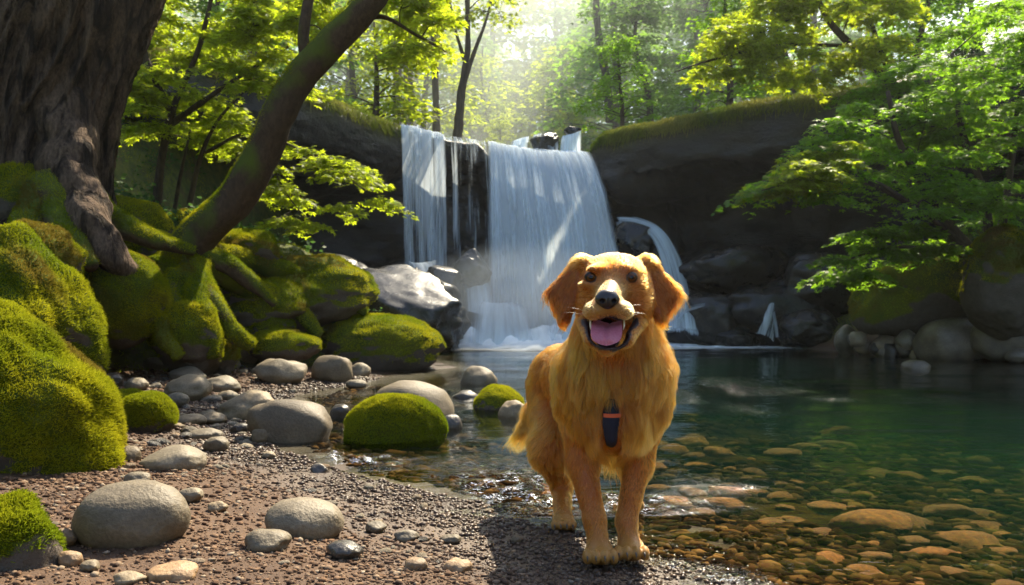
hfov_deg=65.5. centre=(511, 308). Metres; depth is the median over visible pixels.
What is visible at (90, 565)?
river stone
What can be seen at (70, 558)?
river stone
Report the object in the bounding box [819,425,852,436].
sunken stone
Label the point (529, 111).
forest tree
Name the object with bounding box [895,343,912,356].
bank rock
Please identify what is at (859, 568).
sunken stone
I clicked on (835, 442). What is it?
sunken stone
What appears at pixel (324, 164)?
maple tree
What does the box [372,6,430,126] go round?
slender tree
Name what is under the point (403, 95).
forest tree
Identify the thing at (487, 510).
pebble
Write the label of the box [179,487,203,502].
river stone
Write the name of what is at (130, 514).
river stone
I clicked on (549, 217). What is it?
waterfall
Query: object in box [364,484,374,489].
pebble
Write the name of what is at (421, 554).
pebble
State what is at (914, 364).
bank rock
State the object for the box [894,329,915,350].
bank rock
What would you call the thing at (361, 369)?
river stone
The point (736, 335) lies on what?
wet rock
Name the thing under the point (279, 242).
moss cover
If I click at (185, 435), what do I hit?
river stone
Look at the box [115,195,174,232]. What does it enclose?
mossy boulder
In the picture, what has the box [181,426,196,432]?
river stone
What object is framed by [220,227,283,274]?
mossy boulder
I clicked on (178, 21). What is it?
forest tree
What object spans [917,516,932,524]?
sunken stone
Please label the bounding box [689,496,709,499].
sunken stone
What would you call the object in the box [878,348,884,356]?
bank rock
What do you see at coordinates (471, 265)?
wet rock
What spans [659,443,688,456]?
sunken stone
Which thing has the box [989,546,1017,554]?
sunken stone
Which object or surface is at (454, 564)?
river stone
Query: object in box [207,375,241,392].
river stone
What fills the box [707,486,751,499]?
sunken stone
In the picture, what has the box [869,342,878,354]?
bank rock
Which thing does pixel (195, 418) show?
river stone
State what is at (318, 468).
river stone
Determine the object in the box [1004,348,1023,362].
bank rock
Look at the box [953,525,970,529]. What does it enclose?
sunken stone
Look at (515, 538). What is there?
pebble
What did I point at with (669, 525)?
gravel
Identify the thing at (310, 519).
river stone
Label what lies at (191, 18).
forest tree
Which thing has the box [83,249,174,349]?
mossy boulder
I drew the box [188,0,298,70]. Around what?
forest tree
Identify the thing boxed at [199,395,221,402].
river stone
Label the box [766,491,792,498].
sunken stone
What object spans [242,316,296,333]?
mossy boulder
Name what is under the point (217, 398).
river stone
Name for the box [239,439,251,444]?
river stone
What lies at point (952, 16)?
forest tree
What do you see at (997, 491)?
sunken stone
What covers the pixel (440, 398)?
river stone
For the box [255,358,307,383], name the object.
river stone
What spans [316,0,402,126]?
forest tree
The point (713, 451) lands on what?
sunken stone
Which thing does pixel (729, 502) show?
sunken stone
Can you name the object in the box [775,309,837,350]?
wet rock
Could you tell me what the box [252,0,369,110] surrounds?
forest tree
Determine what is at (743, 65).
forest tree
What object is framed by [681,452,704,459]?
sunken stone
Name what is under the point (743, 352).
water
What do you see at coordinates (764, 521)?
sunken stone
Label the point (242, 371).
river stone
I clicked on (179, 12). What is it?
forest tree
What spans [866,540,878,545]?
sunken stone
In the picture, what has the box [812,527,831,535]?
sunken stone
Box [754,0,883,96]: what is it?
forest tree
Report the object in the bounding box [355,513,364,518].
pebble
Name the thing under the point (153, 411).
mossy boulder
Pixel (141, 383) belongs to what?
river stone
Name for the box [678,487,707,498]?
sunken stone
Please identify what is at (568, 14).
forest tree
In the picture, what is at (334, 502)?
pebble
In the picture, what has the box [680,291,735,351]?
wet rock
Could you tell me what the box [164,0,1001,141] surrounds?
sky
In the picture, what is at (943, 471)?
sunken stone
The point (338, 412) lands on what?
river stone
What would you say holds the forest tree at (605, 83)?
on the ground at (214, 172)
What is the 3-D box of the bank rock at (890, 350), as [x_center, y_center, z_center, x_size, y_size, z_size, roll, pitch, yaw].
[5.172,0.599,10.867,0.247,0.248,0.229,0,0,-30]
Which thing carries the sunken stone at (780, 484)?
on the ground at (214, 172)
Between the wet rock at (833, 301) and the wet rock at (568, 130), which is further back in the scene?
the wet rock at (568, 130)
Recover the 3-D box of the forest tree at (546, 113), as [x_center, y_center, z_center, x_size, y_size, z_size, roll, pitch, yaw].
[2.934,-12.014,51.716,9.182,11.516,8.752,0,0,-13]
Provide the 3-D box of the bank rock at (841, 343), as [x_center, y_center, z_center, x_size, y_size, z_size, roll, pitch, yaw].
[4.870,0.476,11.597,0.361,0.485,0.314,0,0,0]
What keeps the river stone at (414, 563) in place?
on the ground at (214, 172)
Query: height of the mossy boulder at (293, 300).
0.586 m
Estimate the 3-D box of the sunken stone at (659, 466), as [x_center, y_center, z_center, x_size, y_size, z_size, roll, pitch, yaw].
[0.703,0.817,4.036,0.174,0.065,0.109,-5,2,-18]
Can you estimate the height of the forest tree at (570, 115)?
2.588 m
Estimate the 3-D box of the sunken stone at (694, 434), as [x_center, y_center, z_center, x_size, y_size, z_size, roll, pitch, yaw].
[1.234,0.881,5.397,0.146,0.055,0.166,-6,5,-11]
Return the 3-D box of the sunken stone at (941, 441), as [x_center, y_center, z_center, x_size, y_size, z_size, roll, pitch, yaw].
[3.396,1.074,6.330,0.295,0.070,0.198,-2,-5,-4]
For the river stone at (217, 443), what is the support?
on the ground at (214, 172)
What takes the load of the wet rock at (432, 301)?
on the ground at (214, 172)
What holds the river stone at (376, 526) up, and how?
on the ground at (214, 172)
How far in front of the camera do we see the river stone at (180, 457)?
2.96 m
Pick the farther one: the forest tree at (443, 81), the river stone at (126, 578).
the forest tree at (443, 81)
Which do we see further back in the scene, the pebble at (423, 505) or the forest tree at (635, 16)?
the forest tree at (635, 16)
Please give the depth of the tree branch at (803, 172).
8.45 m
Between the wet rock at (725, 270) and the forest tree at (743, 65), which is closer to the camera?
the wet rock at (725, 270)
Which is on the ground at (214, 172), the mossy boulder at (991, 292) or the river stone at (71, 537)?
the river stone at (71, 537)
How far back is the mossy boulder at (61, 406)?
2.81 m
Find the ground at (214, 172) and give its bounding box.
[0,2,1023,584]
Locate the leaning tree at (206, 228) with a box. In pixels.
[148,0,468,361]
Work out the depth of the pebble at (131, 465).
2.91 m
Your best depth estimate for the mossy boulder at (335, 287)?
8.21 m
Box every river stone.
[58,550,82,566]
[59,528,76,546]
[71,479,190,548]
[79,559,99,571]
[106,372,123,385]
[113,571,146,584]
[123,445,141,461]
[123,471,150,480]
[124,378,148,389]
[139,444,206,470]
[142,357,166,369]
[146,560,198,582]
[149,382,161,388]
[153,438,170,444]
[163,374,212,401]
[168,392,189,407]
[169,366,206,379]
[172,423,184,428]
[178,413,206,424]
[179,432,192,438]
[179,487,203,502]
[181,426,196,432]
[189,428,222,439]
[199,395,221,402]
[202,436,229,451]
[203,412,227,424]
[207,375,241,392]
[207,501,227,512]
[210,395,221,401]
[210,423,220,427]
[217,389,273,420]
[218,390,237,399]
[227,421,238,424]
[229,423,248,432]
[237,369,248,373]
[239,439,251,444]
[239,443,253,448]
[240,350,257,363]
[244,528,291,551]
[247,399,332,444]
[251,429,268,442]
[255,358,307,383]
[262,451,276,457]
[264,497,343,540]
[310,463,327,472]
[311,355,352,382]
[326,540,363,559]
[330,404,349,421]
[345,379,366,388]
[352,362,370,376]
[365,520,386,533]
[376,380,453,415]
[394,530,419,542]
[405,557,427,570]
[440,534,460,543]
[443,557,471,572]
[445,414,461,437]
[452,390,477,403]
[460,366,496,392]
[498,400,522,427]
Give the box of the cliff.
[123,48,1023,371]
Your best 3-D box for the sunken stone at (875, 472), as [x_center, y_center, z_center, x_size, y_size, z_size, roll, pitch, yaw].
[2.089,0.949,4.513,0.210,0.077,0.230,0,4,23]
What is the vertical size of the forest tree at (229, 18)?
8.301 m
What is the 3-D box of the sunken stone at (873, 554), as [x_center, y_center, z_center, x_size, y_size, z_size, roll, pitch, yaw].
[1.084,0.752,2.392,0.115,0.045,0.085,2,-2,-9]
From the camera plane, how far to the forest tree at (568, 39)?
31.65 m
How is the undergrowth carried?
on the ground at (214, 172)
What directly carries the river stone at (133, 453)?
on the ground at (214, 172)
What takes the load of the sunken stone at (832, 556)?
on the gravel at (669, 525)
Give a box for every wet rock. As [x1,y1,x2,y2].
[325,253,369,268]
[363,264,471,352]
[427,265,463,301]
[451,248,491,294]
[530,132,558,150]
[564,126,581,134]
[613,222,655,256]
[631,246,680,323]
[679,243,789,294]
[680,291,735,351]
[715,325,760,350]
[724,278,826,345]
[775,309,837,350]
[783,251,867,317]
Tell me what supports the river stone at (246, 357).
on the ground at (214, 172)
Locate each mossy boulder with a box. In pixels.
[0,161,35,219]
[0,219,111,373]
[0,297,128,474]
[0,488,68,571]
[6,217,88,274]
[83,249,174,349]
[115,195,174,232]
[118,388,142,398]
[122,390,179,432]
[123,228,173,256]
[146,299,226,375]
[164,262,196,298]
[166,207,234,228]
[212,339,242,375]
[219,276,309,326]
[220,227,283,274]
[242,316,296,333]
[248,326,322,361]
[256,253,379,331]
[320,312,446,370]
[343,392,448,450]
[472,383,524,425]
[847,243,966,335]
[958,222,1023,339]
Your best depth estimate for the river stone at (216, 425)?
4.35 m
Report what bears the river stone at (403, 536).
on the ground at (214, 172)
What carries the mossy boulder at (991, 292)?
on the bank rock at (986, 346)
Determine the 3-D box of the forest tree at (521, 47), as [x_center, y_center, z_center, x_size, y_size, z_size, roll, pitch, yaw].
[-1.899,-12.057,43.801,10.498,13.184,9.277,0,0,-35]
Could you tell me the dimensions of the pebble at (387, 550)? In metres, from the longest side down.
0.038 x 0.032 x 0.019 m
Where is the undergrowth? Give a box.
[114,114,1023,329]
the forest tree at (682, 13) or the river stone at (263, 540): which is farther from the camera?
the forest tree at (682, 13)
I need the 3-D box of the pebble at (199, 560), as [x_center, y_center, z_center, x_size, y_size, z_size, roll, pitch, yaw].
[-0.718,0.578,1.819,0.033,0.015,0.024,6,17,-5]
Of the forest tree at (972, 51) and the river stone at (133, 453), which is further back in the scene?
the forest tree at (972, 51)
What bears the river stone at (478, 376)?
on the ground at (214, 172)
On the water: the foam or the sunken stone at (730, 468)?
the foam
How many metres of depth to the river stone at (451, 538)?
2.16 m
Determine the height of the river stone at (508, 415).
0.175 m
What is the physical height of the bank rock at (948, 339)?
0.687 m
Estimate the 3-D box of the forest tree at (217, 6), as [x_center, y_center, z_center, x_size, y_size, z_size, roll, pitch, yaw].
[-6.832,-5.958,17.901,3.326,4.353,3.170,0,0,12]
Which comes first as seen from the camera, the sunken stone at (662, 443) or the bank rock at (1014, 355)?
the sunken stone at (662, 443)
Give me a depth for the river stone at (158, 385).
5.86 m
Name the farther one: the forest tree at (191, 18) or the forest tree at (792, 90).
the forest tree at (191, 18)
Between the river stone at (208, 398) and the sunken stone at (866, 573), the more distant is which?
the river stone at (208, 398)
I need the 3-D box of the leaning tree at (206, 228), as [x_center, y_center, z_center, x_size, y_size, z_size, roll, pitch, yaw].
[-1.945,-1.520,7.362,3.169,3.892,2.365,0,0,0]
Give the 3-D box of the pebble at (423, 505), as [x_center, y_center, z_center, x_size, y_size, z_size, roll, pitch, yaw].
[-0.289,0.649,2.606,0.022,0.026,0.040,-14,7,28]
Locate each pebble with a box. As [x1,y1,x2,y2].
[124,463,135,468]
[147,441,161,446]
[169,433,179,437]
[191,558,205,563]
[213,464,222,468]
[278,560,289,564]
[307,488,316,492]
[327,500,337,504]
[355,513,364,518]
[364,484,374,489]
[379,547,391,553]
[411,494,421,500]
[416,553,426,556]
[418,536,427,542]
[420,503,427,508]
[483,508,493,512]
[511,535,521,541]
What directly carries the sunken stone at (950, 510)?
on the ground at (214, 172)
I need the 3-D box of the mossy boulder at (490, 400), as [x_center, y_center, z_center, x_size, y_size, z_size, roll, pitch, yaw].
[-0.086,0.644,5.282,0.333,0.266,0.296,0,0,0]
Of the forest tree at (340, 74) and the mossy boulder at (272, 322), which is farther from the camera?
the forest tree at (340, 74)
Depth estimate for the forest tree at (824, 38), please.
27.11 m
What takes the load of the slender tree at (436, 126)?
on the ground at (214, 172)
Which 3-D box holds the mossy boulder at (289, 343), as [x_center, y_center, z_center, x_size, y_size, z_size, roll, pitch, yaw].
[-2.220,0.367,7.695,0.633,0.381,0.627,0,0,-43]
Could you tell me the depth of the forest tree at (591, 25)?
39.00 m
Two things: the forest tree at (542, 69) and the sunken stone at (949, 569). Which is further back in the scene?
the forest tree at (542, 69)
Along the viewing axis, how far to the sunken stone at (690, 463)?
4.38 m
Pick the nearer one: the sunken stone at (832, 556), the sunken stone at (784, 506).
the sunken stone at (832, 556)
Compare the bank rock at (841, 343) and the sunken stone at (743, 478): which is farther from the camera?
the bank rock at (841, 343)
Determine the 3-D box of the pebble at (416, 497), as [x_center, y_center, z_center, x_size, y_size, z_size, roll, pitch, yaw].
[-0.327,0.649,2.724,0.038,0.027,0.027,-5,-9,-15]
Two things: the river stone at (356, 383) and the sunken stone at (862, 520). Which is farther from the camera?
the river stone at (356, 383)
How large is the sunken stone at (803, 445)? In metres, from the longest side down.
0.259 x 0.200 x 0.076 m
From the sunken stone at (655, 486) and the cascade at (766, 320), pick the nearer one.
the sunken stone at (655, 486)
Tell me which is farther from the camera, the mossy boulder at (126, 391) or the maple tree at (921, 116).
the maple tree at (921, 116)
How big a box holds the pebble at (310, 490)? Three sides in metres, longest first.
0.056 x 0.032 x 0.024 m
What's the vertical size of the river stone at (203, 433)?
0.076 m
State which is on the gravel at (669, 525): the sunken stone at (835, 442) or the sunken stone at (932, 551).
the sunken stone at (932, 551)
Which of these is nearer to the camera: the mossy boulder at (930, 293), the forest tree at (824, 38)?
the mossy boulder at (930, 293)
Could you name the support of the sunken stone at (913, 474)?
on the ground at (214, 172)
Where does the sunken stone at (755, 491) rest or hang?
on the ground at (214, 172)
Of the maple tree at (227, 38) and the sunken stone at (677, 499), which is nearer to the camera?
the sunken stone at (677, 499)
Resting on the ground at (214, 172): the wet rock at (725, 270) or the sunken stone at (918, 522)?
the sunken stone at (918, 522)
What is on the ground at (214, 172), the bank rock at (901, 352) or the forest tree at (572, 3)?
the forest tree at (572, 3)
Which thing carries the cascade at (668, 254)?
on the wet rock at (725, 270)
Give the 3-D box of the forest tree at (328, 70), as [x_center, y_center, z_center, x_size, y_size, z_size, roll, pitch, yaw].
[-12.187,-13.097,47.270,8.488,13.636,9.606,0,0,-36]
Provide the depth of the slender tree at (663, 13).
22.91 m
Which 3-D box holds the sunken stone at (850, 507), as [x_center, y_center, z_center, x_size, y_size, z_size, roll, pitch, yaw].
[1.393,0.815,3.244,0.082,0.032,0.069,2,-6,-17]
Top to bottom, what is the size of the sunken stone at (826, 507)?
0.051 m
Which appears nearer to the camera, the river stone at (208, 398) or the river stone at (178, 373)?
the river stone at (208, 398)
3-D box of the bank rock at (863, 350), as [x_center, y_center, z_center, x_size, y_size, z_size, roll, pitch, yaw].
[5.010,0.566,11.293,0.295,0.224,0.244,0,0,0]
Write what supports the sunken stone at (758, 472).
on the ground at (214, 172)
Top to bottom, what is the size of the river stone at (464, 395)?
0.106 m
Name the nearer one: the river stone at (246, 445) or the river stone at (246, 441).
the river stone at (246, 445)
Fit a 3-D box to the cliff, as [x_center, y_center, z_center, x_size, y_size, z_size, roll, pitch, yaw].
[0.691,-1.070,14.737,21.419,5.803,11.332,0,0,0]
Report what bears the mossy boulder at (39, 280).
on the ground at (214, 172)
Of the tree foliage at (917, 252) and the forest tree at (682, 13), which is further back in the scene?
the forest tree at (682, 13)
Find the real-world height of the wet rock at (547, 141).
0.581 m
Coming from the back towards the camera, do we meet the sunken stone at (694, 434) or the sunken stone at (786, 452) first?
the sunken stone at (694, 434)
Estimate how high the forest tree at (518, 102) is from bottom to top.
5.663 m
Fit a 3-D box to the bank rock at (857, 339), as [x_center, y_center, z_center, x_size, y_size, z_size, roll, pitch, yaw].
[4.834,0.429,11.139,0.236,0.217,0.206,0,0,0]
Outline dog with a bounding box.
[499,252,689,564]
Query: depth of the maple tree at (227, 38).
9.11 m
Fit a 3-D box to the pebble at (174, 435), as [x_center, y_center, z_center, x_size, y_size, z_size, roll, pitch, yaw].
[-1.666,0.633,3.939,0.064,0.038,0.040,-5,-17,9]
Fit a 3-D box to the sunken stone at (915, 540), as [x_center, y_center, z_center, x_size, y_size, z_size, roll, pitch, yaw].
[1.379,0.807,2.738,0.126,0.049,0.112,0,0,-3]
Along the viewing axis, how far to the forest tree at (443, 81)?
25.99 m
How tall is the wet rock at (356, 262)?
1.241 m
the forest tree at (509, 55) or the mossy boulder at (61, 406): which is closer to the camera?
the mossy boulder at (61, 406)
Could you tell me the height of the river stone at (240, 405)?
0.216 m
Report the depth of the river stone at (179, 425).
4.18 m
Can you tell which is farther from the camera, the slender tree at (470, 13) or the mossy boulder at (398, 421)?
the slender tree at (470, 13)
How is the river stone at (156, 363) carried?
on the ground at (214, 172)
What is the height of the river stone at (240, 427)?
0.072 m
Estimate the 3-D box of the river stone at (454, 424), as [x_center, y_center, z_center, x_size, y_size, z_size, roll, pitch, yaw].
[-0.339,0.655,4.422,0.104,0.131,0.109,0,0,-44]
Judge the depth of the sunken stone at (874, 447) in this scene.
5.65 m
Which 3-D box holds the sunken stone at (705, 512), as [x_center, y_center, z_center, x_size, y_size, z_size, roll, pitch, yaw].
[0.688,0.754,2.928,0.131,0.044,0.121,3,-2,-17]
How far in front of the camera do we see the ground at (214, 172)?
5.16 m
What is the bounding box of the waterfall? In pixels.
[401,125,615,343]
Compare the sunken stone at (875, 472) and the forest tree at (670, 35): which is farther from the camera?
the forest tree at (670, 35)
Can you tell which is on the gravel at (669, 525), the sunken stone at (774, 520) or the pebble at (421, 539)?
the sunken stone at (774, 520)
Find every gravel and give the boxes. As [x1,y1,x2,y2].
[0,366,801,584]
[300,384,1023,584]
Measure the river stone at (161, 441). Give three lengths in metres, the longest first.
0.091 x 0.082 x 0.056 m
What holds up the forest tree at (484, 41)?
on the ground at (214, 172)
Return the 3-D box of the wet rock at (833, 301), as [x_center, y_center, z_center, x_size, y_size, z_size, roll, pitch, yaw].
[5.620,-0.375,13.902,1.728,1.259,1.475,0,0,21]
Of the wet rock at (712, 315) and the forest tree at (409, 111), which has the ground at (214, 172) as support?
the forest tree at (409, 111)
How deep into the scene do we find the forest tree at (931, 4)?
16.96 m
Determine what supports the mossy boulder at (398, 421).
on the ground at (214, 172)
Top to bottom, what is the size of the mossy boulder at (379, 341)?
0.693 m
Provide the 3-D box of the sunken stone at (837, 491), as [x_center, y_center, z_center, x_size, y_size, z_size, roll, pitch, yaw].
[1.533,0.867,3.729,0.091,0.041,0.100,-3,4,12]
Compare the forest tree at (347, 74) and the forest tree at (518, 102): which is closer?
the forest tree at (347, 74)
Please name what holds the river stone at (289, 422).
on the ground at (214, 172)
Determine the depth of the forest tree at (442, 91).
32.85 m
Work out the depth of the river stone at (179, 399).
5.05 m
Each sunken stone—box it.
[645,484,669,492]
[655,462,666,470]
[658,440,666,446]
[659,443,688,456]
[659,496,687,504]
[674,436,708,446]
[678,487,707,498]
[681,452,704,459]
[683,462,715,467]
[684,433,706,439]
[688,508,715,515]
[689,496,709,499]
[701,497,744,511]
[702,446,735,456]
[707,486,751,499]
[722,466,735,469]
[738,477,751,481]
[742,468,765,475]
[745,489,767,493]
[758,520,771,523]
[759,517,784,524]
[763,448,802,458]
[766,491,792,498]
[774,482,786,486]
[775,504,794,509]
[776,515,804,520]
[792,443,821,447]
[806,501,846,513]
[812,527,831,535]
[815,440,857,447]
[817,551,843,563]
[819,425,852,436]
[828,509,912,533]
[831,489,848,494]
[846,505,855,509]
[848,564,877,572]
[858,551,892,558]
[860,572,875,574]
[866,467,897,476]
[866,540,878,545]
[868,445,890,449]
[894,510,925,528]
[896,471,922,478]
[902,535,929,545]
[908,547,955,556]
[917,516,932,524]
[922,504,976,516]
[931,469,956,474]
[933,530,999,548]
[935,439,959,444]
[940,566,968,573]
[953,476,988,480]
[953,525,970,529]
[966,455,992,463]
[970,520,1001,529]
[972,489,983,492]
[972,508,995,516]
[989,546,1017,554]
[993,489,1004,493]
[993,531,1010,535]
[994,579,1022,584]
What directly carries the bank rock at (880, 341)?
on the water
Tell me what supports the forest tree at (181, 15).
on the ground at (214, 172)
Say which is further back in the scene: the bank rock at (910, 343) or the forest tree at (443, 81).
the forest tree at (443, 81)
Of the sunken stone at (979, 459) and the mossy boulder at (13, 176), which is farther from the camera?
the mossy boulder at (13, 176)
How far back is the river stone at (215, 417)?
4.52 m
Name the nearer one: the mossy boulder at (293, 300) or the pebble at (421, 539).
the pebble at (421, 539)
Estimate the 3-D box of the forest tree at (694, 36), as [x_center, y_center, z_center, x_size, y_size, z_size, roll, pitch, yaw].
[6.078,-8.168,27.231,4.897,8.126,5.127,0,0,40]
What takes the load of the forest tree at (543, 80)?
on the ground at (214, 172)
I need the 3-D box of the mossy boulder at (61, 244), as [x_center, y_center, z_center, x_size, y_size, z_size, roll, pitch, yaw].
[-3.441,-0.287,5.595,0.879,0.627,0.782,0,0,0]
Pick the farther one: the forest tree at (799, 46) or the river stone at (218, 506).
the forest tree at (799, 46)
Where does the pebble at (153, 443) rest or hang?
on the ground at (214, 172)
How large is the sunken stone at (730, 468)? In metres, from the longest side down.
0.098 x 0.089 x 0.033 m
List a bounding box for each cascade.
[617,217,701,333]
[758,303,778,340]
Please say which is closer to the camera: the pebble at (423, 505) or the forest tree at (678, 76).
the pebble at (423, 505)
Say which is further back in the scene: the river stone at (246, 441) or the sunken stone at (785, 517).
the river stone at (246, 441)
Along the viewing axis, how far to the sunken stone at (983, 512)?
3.49 m
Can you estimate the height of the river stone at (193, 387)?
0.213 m
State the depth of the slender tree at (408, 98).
21.89 m
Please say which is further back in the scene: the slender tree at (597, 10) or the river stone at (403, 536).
the slender tree at (597, 10)
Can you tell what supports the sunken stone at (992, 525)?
on the ground at (214, 172)
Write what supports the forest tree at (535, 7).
on the ground at (214, 172)
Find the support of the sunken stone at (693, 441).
on the ground at (214, 172)
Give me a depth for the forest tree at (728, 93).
18.58 m
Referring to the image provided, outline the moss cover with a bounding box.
[107,117,1022,372]
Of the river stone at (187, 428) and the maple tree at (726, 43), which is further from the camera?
the maple tree at (726, 43)
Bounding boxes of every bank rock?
[834,325,854,355]
[849,331,866,346]
[853,341,871,354]
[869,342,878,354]
[871,335,895,355]
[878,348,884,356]
[883,343,898,359]
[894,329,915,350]
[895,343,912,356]
[901,360,930,375]
[908,334,914,348]
[909,350,916,359]
[912,317,975,369]
[970,326,1023,361]
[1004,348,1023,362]
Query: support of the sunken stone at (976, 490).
on the ground at (214, 172)
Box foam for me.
[459,324,780,349]
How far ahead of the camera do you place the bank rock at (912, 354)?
10.64 m
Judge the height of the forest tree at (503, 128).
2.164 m
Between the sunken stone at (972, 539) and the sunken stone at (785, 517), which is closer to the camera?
the sunken stone at (972, 539)
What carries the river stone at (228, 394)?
on the ground at (214, 172)
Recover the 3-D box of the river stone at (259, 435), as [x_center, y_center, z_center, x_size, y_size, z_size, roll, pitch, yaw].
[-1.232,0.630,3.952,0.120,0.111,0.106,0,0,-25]
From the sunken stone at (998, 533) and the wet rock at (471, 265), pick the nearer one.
the sunken stone at (998, 533)
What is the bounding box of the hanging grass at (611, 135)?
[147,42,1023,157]
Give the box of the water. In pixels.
[275,345,1023,584]
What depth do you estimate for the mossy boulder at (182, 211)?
8.70 m
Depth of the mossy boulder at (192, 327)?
6.50 m
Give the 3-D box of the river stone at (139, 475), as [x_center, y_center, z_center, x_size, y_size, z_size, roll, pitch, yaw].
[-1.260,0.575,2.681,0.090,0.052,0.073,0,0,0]
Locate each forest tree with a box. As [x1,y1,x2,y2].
[158,0,227,39]
[159,0,292,75]
[161,1,194,45]
[163,0,191,51]
[171,0,283,72]
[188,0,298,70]
[189,0,319,69]
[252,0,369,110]
[265,0,357,75]
[312,3,403,111]
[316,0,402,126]
[317,13,442,127]
[318,3,385,106]
[339,29,459,141]
[358,24,490,138]
[360,31,494,132]
[402,0,560,145]
[426,32,510,148]
[427,25,519,141]
[444,47,542,153]
[462,42,525,144]
[484,0,638,129]
[484,116,515,154]
[492,89,542,146]
[497,80,559,149]
[500,40,608,134]
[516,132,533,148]
[517,58,609,150]
[520,40,597,150]
[523,0,634,148]
[526,0,654,138]
[533,0,685,150]
[534,0,717,150]
[551,109,588,152]
[553,0,737,148]
[568,32,664,134]
[579,0,686,124]
[597,1,711,122]
[623,0,746,120]
[633,0,772,122]
[639,0,771,118]
[662,0,793,114]
[667,0,795,112]
[718,0,846,99]
[738,4,852,97]
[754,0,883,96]
[791,0,931,86]
[794,1,947,89]
[854,0,995,79]
[905,0,1021,61]
[929,15,1004,68]
[984,146,1023,183]
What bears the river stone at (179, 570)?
on the ground at (214, 172)
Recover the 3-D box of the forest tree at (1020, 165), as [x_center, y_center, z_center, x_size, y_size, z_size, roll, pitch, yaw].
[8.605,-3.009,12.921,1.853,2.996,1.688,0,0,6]
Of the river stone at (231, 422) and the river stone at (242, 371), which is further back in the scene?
the river stone at (242, 371)
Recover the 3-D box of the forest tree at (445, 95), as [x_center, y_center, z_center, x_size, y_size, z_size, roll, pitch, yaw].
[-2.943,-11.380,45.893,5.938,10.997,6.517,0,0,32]
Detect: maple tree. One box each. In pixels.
[119,0,333,206]
[173,92,418,239]
[674,0,940,147]
[711,0,1023,247]
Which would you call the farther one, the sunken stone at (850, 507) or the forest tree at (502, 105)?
the forest tree at (502, 105)
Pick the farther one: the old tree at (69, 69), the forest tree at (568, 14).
the forest tree at (568, 14)
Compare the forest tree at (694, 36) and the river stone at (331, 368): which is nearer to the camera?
the river stone at (331, 368)
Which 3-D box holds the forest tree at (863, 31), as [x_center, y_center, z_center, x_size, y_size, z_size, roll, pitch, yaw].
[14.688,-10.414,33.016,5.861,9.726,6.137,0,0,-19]
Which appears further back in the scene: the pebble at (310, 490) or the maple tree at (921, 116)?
the maple tree at (921, 116)
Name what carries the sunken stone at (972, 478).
on the ground at (214, 172)
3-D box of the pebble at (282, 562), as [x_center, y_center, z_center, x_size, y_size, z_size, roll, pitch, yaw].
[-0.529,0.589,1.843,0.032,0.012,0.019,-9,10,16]
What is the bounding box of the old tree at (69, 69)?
[0,0,196,275]
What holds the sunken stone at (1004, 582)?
on the ground at (214, 172)
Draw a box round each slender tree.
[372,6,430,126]
[378,7,419,127]
[419,0,451,131]
[441,0,526,139]
[570,0,655,122]
[599,0,679,119]
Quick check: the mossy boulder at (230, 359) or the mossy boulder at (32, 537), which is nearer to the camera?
the mossy boulder at (32, 537)
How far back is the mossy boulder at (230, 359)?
6.92 m
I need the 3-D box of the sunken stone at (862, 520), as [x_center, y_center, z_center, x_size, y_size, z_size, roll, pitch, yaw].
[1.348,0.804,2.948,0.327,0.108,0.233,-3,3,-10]
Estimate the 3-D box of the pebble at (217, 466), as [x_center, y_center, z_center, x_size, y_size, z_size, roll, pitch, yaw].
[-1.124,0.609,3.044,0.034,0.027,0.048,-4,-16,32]
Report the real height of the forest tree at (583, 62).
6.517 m
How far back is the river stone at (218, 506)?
2.33 m
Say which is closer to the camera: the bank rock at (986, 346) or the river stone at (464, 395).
the river stone at (464, 395)
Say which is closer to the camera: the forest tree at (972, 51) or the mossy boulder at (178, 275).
the mossy boulder at (178, 275)
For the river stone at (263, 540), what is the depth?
1.92 m
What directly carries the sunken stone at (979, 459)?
on the ground at (214, 172)
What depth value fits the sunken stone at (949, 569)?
2.26 m
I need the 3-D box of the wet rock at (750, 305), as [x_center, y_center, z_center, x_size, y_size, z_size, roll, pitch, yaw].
[4.702,0.096,14.307,2.014,1.286,1.800,0,0,0]
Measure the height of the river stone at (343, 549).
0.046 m
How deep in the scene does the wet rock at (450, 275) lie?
13.40 m

